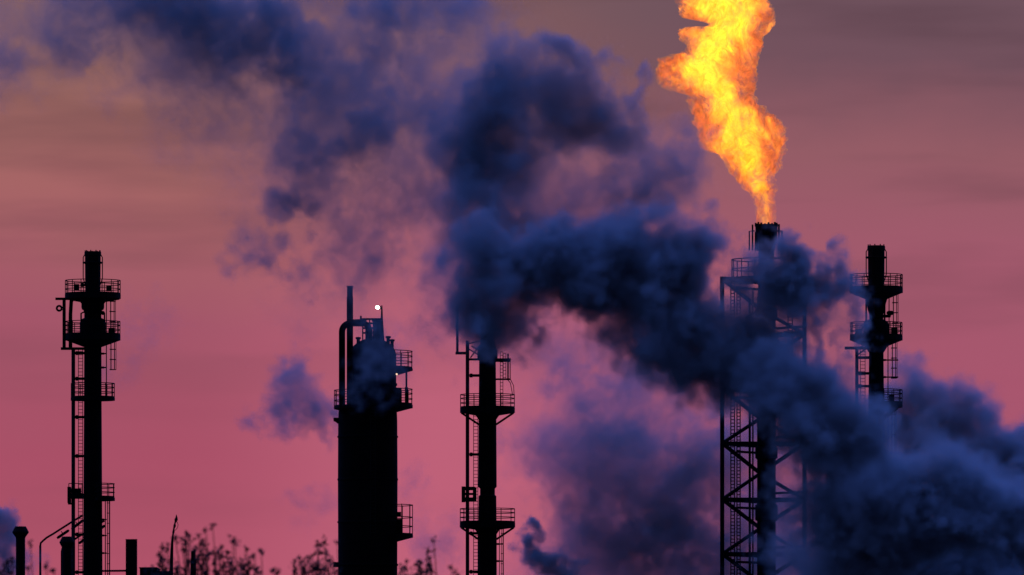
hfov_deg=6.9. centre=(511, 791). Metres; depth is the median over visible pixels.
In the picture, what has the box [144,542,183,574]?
tree
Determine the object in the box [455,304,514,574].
flare stack
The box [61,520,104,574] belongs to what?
lamp post
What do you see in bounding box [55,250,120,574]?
flare stack
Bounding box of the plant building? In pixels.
[139,567,169,574]
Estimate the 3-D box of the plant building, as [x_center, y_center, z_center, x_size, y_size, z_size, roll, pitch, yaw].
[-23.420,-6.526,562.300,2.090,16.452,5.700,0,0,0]
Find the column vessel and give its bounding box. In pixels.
[333,286,412,574]
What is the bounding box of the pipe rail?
[101,570,125,571]
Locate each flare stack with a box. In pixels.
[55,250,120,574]
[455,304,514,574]
[845,244,902,574]
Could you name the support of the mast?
on the ground
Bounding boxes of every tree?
[0,540,60,574]
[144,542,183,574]
[171,523,264,574]
[269,535,342,574]
[397,535,463,574]
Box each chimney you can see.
[125,539,136,574]
[191,551,195,574]
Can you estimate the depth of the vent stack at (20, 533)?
559.72 m
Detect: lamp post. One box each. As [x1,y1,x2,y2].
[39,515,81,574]
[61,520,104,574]
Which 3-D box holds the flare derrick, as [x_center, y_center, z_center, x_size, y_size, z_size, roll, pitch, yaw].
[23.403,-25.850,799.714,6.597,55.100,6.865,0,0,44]
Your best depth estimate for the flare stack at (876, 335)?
805.33 m
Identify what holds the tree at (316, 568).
on the ground
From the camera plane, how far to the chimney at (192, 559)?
559.80 m
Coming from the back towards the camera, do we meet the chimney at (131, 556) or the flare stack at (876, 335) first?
the flare stack at (876, 335)
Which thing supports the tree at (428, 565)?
on the ground
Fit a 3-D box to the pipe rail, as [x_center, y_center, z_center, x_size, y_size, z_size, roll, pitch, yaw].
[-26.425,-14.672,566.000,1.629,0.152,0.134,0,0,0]
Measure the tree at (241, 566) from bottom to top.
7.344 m
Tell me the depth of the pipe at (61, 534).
829.90 m
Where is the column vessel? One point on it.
(371, 534)
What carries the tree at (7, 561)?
on the ground
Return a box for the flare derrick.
[720,222,806,574]
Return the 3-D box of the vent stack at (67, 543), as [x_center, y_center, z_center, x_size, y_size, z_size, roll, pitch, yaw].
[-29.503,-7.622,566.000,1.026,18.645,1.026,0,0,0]
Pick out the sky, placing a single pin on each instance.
(583, 179)
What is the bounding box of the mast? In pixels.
[170,514,177,574]
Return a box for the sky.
[0,0,1023,574]
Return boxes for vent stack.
[12,526,28,574]
[59,536,74,574]

